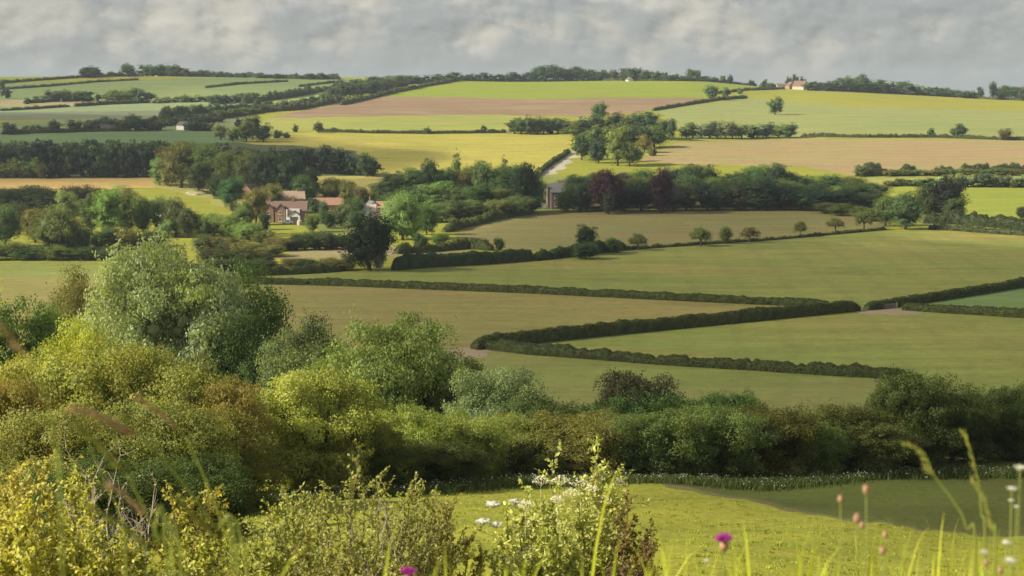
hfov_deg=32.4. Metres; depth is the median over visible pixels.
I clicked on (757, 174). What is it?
broadleaf tree
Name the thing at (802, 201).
broadleaf tree
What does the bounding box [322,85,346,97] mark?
broadleaf tree
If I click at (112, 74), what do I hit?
hedge
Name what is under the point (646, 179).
broadleaf tree
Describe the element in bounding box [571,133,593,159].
broadleaf tree
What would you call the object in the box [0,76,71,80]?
top field
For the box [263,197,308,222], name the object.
brick house
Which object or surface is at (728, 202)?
broadleaf tree
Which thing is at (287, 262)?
bush
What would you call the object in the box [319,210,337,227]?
broadleaf tree
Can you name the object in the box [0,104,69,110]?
hedge
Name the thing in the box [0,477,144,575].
hawthorn shrub
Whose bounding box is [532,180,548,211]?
broadleaf tree
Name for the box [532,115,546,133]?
broadleaf tree
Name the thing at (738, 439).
bush
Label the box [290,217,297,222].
garage door
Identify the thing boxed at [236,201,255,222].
broadleaf tree
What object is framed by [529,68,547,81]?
broadleaf tree
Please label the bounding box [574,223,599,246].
broadleaf tree
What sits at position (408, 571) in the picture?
knapweed flower
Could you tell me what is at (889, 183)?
bush
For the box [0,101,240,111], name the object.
root field
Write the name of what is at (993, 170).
bush
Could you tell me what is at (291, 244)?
bush
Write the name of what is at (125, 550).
grass stalk
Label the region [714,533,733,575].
knapweed flower
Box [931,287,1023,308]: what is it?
clover field
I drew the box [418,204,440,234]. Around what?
broadleaf tree
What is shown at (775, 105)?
broadleaf tree
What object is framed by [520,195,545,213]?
broadleaf tree
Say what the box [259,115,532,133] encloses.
ley field
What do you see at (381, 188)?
broadleaf tree
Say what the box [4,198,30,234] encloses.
broadleaf tree
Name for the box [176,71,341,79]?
hedge
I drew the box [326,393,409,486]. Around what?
bush
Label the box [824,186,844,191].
broadleaf tree
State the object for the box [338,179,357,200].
broadleaf tree
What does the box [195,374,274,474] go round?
bush
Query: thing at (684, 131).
broadleaf tree
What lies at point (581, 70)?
broadleaf tree
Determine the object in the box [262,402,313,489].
bush
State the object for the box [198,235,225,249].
bush
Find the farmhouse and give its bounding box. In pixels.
[785,82,793,88]
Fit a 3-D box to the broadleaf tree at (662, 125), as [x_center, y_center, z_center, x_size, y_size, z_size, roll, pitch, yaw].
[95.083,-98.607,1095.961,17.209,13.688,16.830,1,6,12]
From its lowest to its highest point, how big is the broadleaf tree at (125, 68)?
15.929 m
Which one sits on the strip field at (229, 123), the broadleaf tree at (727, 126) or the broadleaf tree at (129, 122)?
the broadleaf tree at (129, 122)
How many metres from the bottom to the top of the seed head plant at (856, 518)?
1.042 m
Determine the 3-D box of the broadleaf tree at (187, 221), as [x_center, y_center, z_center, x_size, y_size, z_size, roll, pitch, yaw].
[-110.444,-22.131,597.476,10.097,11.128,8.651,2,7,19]
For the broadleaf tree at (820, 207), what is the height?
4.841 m
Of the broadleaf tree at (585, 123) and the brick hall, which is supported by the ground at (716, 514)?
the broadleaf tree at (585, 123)
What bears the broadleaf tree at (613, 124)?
on the ground at (716, 514)
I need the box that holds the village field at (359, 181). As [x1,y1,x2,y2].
[316,174,383,197]
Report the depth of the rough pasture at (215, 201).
793.58 m
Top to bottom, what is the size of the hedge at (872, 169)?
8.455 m
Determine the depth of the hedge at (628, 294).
429.69 m
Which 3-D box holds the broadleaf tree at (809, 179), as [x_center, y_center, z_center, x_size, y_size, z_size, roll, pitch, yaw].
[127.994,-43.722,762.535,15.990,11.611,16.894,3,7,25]
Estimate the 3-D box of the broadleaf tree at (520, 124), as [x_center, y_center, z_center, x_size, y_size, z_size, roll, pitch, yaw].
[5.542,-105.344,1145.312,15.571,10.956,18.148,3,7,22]
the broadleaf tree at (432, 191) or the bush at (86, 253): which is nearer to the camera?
the bush at (86, 253)
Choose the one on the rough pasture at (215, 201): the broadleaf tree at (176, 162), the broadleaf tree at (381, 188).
the broadleaf tree at (176, 162)
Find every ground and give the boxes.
[0,76,1023,575]
[448,348,491,358]
[857,308,920,314]
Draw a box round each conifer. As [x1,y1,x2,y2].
[451,147,460,172]
[500,154,508,168]
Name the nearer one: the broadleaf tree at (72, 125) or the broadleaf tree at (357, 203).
the broadleaf tree at (357, 203)
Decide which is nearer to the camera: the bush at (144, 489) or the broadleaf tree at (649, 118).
the bush at (144, 489)
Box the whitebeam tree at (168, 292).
[56,214,255,378]
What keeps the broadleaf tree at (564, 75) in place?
on the ground at (716, 514)
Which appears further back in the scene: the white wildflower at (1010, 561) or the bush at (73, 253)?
the bush at (73, 253)
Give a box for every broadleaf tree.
[0,122,18,134]
[0,162,13,177]
[0,185,26,208]
[0,187,12,207]
[0,204,24,244]
[0,282,72,369]
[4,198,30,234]
[5,162,20,177]
[6,158,30,177]
[8,184,53,212]
[19,207,43,242]
[20,157,38,177]
[21,190,55,209]
[23,252,103,359]
[27,199,86,259]
[32,188,62,205]
[33,162,47,177]
[46,119,62,132]
[53,189,79,218]
[54,185,82,211]
[64,120,85,131]
[66,184,95,215]
[68,216,83,229]
[69,223,93,247]
[76,191,103,234]
[78,67,88,77]
[82,187,108,202]
[86,65,102,77]
[86,184,127,231]
[93,118,112,123]
[100,89,118,100]
[107,89,126,100]
[117,89,129,100]
[117,185,141,232]
[119,63,136,76]
[121,115,138,130]
[122,87,144,96]
[125,113,144,130]
[126,197,156,232]
[147,156,164,184]
[149,194,167,230]
[152,139,200,187]
[156,219,173,234]
[158,244,295,383]
[159,167,177,185]
[159,192,186,236]
[174,206,202,237]
[183,160,211,191]
[187,138,225,188]
[203,171,229,198]
[207,148,240,179]
[212,122,230,139]
[214,175,246,207]
[219,212,241,235]
[225,127,238,141]
[229,201,239,214]
[230,149,258,183]
[232,202,250,222]
[234,146,257,156]
[236,120,257,141]
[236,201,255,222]
[239,185,269,221]
[241,113,260,139]
[245,151,281,190]
[251,221,262,230]
[252,121,273,141]
[259,211,271,230]
[262,181,285,206]
[270,150,305,190]
[289,146,316,169]
[289,172,322,204]
[295,302,480,428]
[301,166,321,197]
[303,212,320,232]
[308,197,320,214]
[312,121,323,132]
[313,144,331,173]
[317,174,340,197]
[317,201,328,212]
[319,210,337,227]
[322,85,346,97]
[323,149,349,173]
[329,203,354,225]
[334,83,353,98]
[337,147,351,171]
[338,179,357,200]
[340,82,361,97]
[341,196,366,212]
[345,209,366,228]
[349,186,371,203]
[351,83,365,96]
[355,152,379,176]
[358,79,384,93]
[358,82,371,95]
[365,180,397,197]
[370,191,378,199]
[372,195,388,201]
[377,171,405,191]
[378,78,395,90]
[379,188,428,239]
[381,77,396,88]
[383,188,399,203]
[387,75,409,87]
[392,184,423,207]
[394,168,418,189]
[395,74,410,87]
[400,167,436,189]
[412,185,430,206]
[415,180,453,205]
[417,155,441,187]
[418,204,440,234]
[423,203,454,221]
[431,166,459,189]
[432,202,456,222]
[437,189,466,203]
[442,199,475,219]
[448,186,489,204]
[449,169,464,189]
[457,166,473,188]
[460,160,492,187]
[461,199,480,218]
[463,183,495,206]
[467,200,494,215]
[483,198,512,213]
[485,163,511,190]
[486,186,508,200]
[492,188,521,200]
[493,237,505,250]
[495,163,519,191]
[500,199,519,215]
[503,165,537,188]
[503,193,535,214]
[504,117,524,133]
[509,118,529,133]
[510,162,540,211]
[519,114,540,134]
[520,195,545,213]
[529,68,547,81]
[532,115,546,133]
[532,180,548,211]
[535,65,554,81]
[535,172,546,197]
[538,117,556,133]
[546,64,565,80]
[547,66,566,80]
[550,117,565,132]
[555,188,572,211]
[557,118,571,132]
[558,120,589,135]
[560,68,576,79]
[561,174,584,209]
[563,182,593,211]
[566,66,581,80]
[570,66,584,79]
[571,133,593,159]
[571,242,601,258]
[573,116,596,133]
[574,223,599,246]
[577,176,594,207]
[578,124,612,144]
[581,180,596,210]
[584,172,596,180]
[587,114,601,128]
[587,136,609,162]
[590,100,609,119]
[596,116,613,127]
[601,190,617,213]
[603,122,626,133]
[603,122,633,165]
[603,236,622,252]
[604,111,624,124]
[615,187,636,210]
[616,171,635,180]
[617,139,643,165]
[618,114,633,126]
[618,117,639,127]
[621,177,644,207]
[624,123,641,141]
[626,166,657,181]
[626,176,653,207]
[627,233,648,249]
[628,180,655,210]
[630,111,647,129]
[632,126,648,147]
[634,134,654,152]
[634,147,644,161]
[638,112,662,129]
[641,124,670,147]
[649,187,674,210]
[655,119,676,139]
[661,166,684,180]
[665,182,688,210]
[666,118,677,140]
[675,163,705,181]
[676,124,694,137]
[676,181,700,210]
[677,172,702,207]
[682,122,697,137]
[684,68,700,76]
[688,226,712,245]
[689,164,721,181]
[693,123,711,137]
[693,181,725,210]
[697,176,725,188]
[700,121,717,137]
[702,84,719,98]
[706,120,724,137]
[707,183,731,210]
[711,174,734,182]
[717,225,733,243]
[718,120,735,138]
[719,180,733,206]
[722,172,764,205]
[724,171,744,179]
[726,181,752,210]
[727,121,742,138]
[734,123,753,138]
[736,163,771,177]
[738,176,776,209]
[738,226,761,241]
[748,123,767,137]
[749,170,777,206]
[755,180,779,210]
[758,122,777,137]
[760,162,792,182]
[766,96,784,114]
[770,178,804,206]
[770,184,801,209]
[771,122,785,137]
[779,122,798,137]
[784,171,814,187]
[784,180,810,205]
[791,188,814,210]
[792,220,807,233]
[798,175,814,189]
[803,189,831,210]
[811,202,838,212]
[812,175,834,186]
[817,173,847,189]
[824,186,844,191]
[825,203,856,215]
[825,217,846,231]
[827,190,839,204]
[831,188,862,206]
[832,77,853,91]
[838,176,868,186]
[842,181,872,205]
[843,75,855,90]
[849,205,870,216]
[850,77,866,91]
[852,164,867,176]
[854,208,878,219]
[854,212,875,229]
[855,72,868,83]
[857,192,880,207]
[859,190,890,205]
[862,182,895,195]
[873,79,888,92]
[873,195,894,225]
[883,187,926,228]
[895,81,914,90]
[914,185,937,218]
[916,175,972,214]
[941,196,967,213]
[948,173,965,183]
[953,123,969,133]
[973,172,996,186]
[988,80,996,99]
[994,88,1007,99]
[994,174,1014,186]
[997,85,1012,99]
[997,128,1012,139]
[1005,86,1021,96]
[1015,175,1023,186]
[1015,206,1023,218]
[1016,86,1023,100]
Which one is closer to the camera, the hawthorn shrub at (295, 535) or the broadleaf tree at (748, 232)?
the hawthorn shrub at (295, 535)
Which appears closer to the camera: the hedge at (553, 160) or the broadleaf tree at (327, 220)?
the broadleaf tree at (327, 220)
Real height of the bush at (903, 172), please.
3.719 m
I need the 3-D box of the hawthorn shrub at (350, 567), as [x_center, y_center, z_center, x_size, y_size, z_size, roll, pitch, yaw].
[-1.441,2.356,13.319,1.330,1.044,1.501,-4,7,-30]
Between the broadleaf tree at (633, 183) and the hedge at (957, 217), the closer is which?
the hedge at (957, 217)
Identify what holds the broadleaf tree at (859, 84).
on the upland crop at (854, 99)
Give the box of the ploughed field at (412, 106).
[273,96,706,117]
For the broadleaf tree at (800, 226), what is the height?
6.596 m
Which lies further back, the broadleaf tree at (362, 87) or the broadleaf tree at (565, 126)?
the broadleaf tree at (362, 87)
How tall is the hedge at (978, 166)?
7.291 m
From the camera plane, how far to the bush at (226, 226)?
598.36 m
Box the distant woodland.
[0,64,1023,232]
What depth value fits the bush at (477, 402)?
119.09 m
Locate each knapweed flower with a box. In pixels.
[400,567,417,575]
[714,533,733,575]
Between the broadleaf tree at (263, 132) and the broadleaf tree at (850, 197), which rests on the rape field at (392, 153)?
the broadleaf tree at (263, 132)
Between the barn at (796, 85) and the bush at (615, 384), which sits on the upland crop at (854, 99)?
the barn at (796, 85)
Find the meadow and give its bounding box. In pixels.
[0,262,342,281]
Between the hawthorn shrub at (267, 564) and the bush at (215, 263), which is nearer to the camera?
the hawthorn shrub at (267, 564)
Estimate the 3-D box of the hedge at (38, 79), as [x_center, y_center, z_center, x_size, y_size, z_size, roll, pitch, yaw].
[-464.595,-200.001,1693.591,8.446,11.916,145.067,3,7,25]
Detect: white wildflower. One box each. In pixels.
[475,518,489,525]
[486,501,500,575]
[489,521,502,527]
[508,498,521,575]
[980,550,987,575]
[1002,540,1011,575]
[1004,557,1017,575]
[1007,486,1016,570]
[1014,465,1023,575]
[1014,505,1019,568]
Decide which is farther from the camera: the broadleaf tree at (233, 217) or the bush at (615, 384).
the broadleaf tree at (233, 217)
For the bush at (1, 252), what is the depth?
520.85 m
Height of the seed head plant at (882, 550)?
0.980 m
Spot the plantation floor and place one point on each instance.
(262, 148)
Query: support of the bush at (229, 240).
on the ground at (716, 514)
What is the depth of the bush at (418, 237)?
551.00 m
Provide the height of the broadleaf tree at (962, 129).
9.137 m
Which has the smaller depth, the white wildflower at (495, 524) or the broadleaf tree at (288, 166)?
the white wildflower at (495, 524)
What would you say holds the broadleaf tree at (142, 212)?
on the ground at (716, 514)
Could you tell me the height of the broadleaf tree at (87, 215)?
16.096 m
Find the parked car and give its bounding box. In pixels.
[282,220,292,223]
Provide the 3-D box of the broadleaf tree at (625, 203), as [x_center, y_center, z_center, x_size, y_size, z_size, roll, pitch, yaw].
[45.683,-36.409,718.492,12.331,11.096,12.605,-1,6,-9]
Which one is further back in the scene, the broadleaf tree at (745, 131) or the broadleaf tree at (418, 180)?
the broadleaf tree at (745, 131)
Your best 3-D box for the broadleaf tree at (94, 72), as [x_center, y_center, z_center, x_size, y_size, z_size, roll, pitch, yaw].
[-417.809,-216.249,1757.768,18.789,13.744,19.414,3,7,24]
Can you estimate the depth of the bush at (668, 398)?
121.65 m
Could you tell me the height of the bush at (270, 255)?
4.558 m
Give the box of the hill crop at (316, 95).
[248,92,345,104]
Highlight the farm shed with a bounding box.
[776,83,786,88]
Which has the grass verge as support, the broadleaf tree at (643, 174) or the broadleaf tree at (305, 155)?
the broadleaf tree at (643, 174)
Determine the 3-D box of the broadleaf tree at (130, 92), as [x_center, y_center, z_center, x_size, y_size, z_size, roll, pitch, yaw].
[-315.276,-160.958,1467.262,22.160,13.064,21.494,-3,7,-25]
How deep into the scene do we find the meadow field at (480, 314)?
405.56 m
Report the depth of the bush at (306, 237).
550.92 m
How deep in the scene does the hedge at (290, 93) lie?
1536.22 m
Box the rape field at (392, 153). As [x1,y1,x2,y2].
[248,131,574,176]
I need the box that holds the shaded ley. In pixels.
[0,131,253,142]
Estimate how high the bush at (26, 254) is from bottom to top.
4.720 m
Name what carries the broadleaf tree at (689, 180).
on the grass verge
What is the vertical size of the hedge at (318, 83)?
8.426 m
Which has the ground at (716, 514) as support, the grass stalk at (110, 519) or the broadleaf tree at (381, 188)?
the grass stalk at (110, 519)
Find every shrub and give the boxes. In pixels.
[0,450,78,572]
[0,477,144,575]
[42,433,164,574]
[52,458,115,572]
[57,508,200,575]
[144,480,234,575]
[144,516,294,575]
[212,482,343,575]
[235,524,408,575]
[250,439,482,575]
[340,254,357,267]
[348,494,409,575]
[360,487,487,575]
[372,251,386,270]
[473,433,658,575]
[478,499,581,575]
[606,556,654,575]
[607,482,661,575]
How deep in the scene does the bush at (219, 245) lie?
539.99 m
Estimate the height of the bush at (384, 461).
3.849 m
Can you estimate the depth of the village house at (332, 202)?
719.09 m
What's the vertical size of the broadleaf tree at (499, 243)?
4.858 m
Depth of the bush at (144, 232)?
560.94 m
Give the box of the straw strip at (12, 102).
[0,100,120,105]
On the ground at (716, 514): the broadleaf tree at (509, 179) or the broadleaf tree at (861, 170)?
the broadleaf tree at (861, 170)
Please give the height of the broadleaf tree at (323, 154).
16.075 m
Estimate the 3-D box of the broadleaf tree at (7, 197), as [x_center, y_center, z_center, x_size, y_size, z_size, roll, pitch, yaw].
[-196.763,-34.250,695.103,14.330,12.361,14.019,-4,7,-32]
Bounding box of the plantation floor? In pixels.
[1,142,377,177]
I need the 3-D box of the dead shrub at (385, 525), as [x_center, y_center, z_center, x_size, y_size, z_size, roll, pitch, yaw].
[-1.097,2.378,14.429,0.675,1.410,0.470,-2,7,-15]
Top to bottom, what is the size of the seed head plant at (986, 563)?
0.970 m
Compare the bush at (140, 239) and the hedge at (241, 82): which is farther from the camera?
the hedge at (241, 82)
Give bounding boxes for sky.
[0,0,1023,97]
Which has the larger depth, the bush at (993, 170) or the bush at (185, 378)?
the bush at (993, 170)
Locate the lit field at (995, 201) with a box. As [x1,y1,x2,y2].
[883,186,1023,218]
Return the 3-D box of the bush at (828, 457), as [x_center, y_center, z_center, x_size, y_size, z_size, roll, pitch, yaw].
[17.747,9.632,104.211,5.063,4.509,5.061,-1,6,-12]
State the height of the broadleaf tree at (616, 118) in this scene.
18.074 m
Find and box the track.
[539,151,579,176]
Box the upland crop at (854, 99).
[748,89,1023,110]
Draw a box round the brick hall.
[546,180,572,208]
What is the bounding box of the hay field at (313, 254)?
[274,245,474,259]
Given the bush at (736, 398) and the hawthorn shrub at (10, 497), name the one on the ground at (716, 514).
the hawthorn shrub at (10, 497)
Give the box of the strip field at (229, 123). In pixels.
[0,117,245,132]
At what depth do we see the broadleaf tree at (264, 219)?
606.00 m
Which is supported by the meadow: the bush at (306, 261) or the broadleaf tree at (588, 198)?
the bush at (306, 261)
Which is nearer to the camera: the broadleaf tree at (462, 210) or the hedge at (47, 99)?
the broadleaf tree at (462, 210)
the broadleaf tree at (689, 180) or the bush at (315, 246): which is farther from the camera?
the broadleaf tree at (689, 180)
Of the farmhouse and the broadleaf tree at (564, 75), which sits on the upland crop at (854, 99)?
the farmhouse
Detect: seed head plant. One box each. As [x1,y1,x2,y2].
[838,495,843,575]
[853,512,860,575]
[859,521,864,568]
[861,484,870,575]
[879,545,885,573]
[882,530,887,575]
[984,559,988,575]
[998,566,1002,575]
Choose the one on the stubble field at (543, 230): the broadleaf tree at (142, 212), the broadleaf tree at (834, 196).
the broadleaf tree at (834, 196)
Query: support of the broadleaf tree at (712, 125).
on the upland pasture at (815, 118)
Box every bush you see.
[0,241,29,259]
[0,244,6,257]
[0,336,91,419]
[0,368,64,507]
[0,396,129,527]
[8,246,43,259]
[9,298,117,375]
[24,442,194,549]
[26,244,46,259]
[31,319,200,438]
[40,243,71,259]
[59,245,91,260]
[77,246,102,259]
[80,385,243,512]
[88,246,118,260]
[89,227,120,247]
[100,349,248,447]
[104,226,141,249]
[124,229,148,247]
[132,231,160,246]
[144,230,174,244]
[147,446,262,539]
[165,394,288,512]
[191,233,216,251]
[193,213,214,232]
[195,246,234,265]
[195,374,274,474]
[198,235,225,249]
[200,212,221,234]
[204,298,299,483]
[206,214,238,236]
[206,257,233,270]
[212,259,232,270]
[213,240,230,251]
[217,216,236,237]
[221,236,250,251]
[221,251,240,260]
[228,220,246,238]
[228,248,257,259]
[229,256,243,268]
[230,241,258,250]
[235,221,262,240]
[236,251,269,259]
[244,243,277,251]
[244,251,279,264]
[244,258,271,268]
[248,229,276,243]
[250,305,348,482]
[251,358,396,490]
[253,244,287,255]
[256,259,280,267]
[261,236,292,249]
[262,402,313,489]
[278,307,345,369]
[279,258,304,268]
[285,238,300,249]
[287,236,308,250]
[290,231,317,249]
[290,258,317,267]
[309,230,335,249]
[309,260,324,265]
[314,233,340,249]
[318,257,336,264]
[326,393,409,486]
[328,232,345,248]
[329,259,354,270]
[330,425,426,487]
[338,234,347,248]
[380,399,460,485]
[391,431,500,485]
[412,232,429,244]
[413,340,490,418]
[420,407,518,479]
[429,233,450,244]
[440,363,550,425]
[450,237,468,244]
[469,407,562,477]
[499,389,572,437]
[500,432,590,476]
[507,402,636,476]
[526,395,608,421]
[578,384,692,473]
[578,405,682,476]
[592,365,678,474]
[627,398,735,476]
[661,393,787,478]
[670,392,718,420]
[698,386,770,412]
[724,399,828,478]
[783,416,856,475]
[798,399,921,474]
[863,362,971,465]
[877,425,940,470]
[882,180,895,185]
[883,170,897,175]
[897,169,913,175]
[909,169,924,175]
[922,169,938,175]
[924,368,1008,462]
[935,169,946,175]
[944,168,958,174]
[956,168,974,175]
[963,393,1023,460]
[970,169,986,174]
[981,169,991,174]
[985,374,1023,460]
[987,167,1007,175]
[995,167,1013,174]
[1008,168,1022,174]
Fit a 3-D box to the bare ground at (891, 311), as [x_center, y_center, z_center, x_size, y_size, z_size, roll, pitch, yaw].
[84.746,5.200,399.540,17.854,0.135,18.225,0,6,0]
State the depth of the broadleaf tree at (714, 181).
737.05 m
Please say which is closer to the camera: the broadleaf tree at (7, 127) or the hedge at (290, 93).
the broadleaf tree at (7, 127)
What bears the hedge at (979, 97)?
on the upland crop at (854, 99)
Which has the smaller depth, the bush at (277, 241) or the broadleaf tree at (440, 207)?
the bush at (277, 241)
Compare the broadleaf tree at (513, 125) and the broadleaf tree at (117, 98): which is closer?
the broadleaf tree at (513, 125)
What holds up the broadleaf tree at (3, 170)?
on the wheat field at (53, 183)
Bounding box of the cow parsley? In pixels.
[280,465,1016,497]
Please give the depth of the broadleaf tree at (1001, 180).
803.13 m
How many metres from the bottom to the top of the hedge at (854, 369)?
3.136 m
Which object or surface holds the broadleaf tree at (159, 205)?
on the ground at (716, 514)
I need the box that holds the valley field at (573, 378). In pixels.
[354,349,1023,416]
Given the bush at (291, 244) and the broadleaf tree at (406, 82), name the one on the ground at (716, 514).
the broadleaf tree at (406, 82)
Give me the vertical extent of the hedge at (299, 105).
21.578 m
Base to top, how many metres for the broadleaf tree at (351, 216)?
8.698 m
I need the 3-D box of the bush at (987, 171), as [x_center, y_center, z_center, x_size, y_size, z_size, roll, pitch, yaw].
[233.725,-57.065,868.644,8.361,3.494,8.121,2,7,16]
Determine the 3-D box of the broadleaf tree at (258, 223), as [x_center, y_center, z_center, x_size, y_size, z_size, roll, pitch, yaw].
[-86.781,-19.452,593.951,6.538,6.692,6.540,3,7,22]
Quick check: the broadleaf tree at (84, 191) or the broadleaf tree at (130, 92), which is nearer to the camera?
the broadleaf tree at (84, 191)
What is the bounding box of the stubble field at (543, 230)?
[449,209,890,250]
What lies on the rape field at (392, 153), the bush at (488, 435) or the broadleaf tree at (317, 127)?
the broadleaf tree at (317, 127)
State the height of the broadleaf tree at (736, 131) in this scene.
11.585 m
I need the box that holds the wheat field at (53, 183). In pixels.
[0,177,162,190]
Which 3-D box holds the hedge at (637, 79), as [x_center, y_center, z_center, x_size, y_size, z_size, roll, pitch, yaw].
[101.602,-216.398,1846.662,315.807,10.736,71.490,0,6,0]
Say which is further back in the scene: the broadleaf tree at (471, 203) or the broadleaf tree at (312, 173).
the broadleaf tree at (312, 173)
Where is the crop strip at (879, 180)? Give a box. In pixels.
[862,176,1023,186]
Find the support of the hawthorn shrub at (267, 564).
on the ground at (716, 514)
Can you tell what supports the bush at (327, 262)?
on the meadow
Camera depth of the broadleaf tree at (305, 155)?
882.48 m
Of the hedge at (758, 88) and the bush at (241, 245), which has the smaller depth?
the bush at (241, 245)
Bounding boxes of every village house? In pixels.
[281,187,305,200]
[316,197,343,212]
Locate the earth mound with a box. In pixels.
[186,190,210,195]
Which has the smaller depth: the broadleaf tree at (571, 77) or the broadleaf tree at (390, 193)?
the broadleaf tree at (390, 193)
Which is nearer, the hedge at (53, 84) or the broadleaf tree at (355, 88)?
the broadleaf tree at (355, 88)
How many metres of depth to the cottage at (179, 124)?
1134.81 m
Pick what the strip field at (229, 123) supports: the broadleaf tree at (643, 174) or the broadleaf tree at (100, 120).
the broadleaf tree at (100, 120)
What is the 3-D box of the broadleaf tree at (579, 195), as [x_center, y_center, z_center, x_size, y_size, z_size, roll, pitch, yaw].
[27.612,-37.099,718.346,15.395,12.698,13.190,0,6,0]
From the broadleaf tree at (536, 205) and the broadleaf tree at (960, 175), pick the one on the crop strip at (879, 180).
the broadleaf tree at (960, 175)
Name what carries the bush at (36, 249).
on the ground at (716, 514)
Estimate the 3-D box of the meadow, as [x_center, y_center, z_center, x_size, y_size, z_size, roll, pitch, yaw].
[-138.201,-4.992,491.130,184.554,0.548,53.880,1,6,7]
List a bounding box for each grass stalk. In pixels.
[0,322,63,575]
[65,404,248,575]
[73,419,182,575]
[82,500,169,575]
[85,436,127,575]
[101,479,175,575]
[135,395,234,575]
[170,493,238,575]
[900,440,976,575]
[959,429,985,575]
[970,475,995,575]
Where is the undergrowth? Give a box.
[246,461,1023,511]
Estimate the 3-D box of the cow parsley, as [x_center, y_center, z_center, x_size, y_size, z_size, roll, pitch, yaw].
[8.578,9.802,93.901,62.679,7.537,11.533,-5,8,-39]
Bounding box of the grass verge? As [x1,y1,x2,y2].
[52,177,951,233]
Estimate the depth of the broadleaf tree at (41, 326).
123.22 m
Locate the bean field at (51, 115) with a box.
[0,111,210,119]
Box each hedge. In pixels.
[0,75,80,82]
[0,78,138,89]
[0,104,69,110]
[0,126,127,133]
[23,97,57,102]
[74,99,139,106]
[80,71,139,77]
[147,94,342,120]
[157,98,272,117]
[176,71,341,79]
[204,79,288,87]
[216,263,340,277]
[237,276,828,305]
[240,81,340,103]
[298,79,339,86]
[319,169,372,175]
[321,127,505,133]
[339,78,460,104]
[391,248,533,269]
[393,237,494,253]
[440,209,527,232]
[463,78,756,85]
[470,300,860,349]
[483,338,905,378]
[534,148,570,175]
[534,240,626,260]
[625,226,886,249]
[652,95,747,110]
[718,86,784,93]
[759,82,775,87]
[800,132,1023,139]
[823,89,1023,100]
[855,162,916,176]
[862,277,1023,309]
[886,175,1022,186]
[902,302,1023,317]
[923,210,1023,229]
[928,223,1023,235]
[934,162,1023,173]
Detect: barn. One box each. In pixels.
[241,183,258,198]
[792,81,807,89]
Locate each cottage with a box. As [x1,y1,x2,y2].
[99,124,114,128]
[176,121,187,129]
[360,204,376,217]
[366,196,377,214]
[376,201,395,214]
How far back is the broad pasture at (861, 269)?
493.60 m
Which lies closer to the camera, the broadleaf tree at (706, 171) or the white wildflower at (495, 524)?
the white wildflower at (495, 524)
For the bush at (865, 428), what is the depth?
105.53 m
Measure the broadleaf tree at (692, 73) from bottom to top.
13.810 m
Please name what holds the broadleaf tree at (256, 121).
on the ground at (716, 514)
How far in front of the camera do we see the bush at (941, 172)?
864.87 m
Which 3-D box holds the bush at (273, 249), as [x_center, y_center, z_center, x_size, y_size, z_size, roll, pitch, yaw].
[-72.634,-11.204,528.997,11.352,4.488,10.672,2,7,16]
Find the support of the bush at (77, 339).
on the ground at (716, 514)
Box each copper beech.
[586,168,630,212]
[645,167,677,213]
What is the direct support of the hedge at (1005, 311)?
on the pasture at (979, 350)
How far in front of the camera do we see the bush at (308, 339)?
143.48 m
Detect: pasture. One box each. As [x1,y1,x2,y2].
[0,77,349,100]
[151,179,321,213]
[298,231,1023,307]
[538,309,1023,388]
[655,98,1023,139]
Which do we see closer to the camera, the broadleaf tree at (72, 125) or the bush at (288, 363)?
the bush at (288, 363)
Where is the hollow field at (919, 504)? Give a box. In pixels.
[665,455,1023,535]
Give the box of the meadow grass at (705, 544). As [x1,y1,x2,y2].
[45,483,1023,575]
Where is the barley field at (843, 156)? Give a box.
[641,138,1023,174]
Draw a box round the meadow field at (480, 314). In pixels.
[0,277,783,349]
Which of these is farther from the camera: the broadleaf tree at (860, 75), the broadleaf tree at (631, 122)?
the broadleaf tree at (860, 75)
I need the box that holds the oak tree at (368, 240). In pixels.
[336,208,400,270]
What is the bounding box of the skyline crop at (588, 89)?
[383,81,762,98]
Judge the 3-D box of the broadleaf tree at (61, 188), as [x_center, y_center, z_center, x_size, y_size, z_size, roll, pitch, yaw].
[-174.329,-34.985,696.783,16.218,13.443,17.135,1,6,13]
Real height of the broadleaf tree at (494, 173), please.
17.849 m
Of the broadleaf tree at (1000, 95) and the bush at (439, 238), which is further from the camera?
the broadleaf tree at (1000, 95)
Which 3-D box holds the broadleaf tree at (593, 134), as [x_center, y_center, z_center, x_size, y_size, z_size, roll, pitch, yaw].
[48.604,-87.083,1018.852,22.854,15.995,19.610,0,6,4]
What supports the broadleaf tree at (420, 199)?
on the grass verge
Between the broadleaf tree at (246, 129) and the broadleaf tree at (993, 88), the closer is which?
the broadleaf tree at (246, 129)
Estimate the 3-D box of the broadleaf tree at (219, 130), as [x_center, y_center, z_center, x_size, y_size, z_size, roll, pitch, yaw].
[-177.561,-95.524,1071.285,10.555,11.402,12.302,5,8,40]
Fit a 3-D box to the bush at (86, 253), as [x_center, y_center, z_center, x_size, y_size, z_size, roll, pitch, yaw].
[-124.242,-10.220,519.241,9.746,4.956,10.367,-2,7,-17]
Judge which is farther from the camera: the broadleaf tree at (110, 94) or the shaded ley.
the broadleaf tree at (110, 94)
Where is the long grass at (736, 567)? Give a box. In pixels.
[282,467,1023,575]
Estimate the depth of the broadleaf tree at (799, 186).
736.00 m
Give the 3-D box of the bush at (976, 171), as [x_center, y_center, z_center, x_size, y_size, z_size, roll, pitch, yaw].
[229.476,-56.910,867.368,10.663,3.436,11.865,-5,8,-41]
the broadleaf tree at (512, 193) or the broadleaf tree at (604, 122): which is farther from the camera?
the broadleaf tree at (604, 122)
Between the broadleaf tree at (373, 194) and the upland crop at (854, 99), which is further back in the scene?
the upland crop at (854, 99)

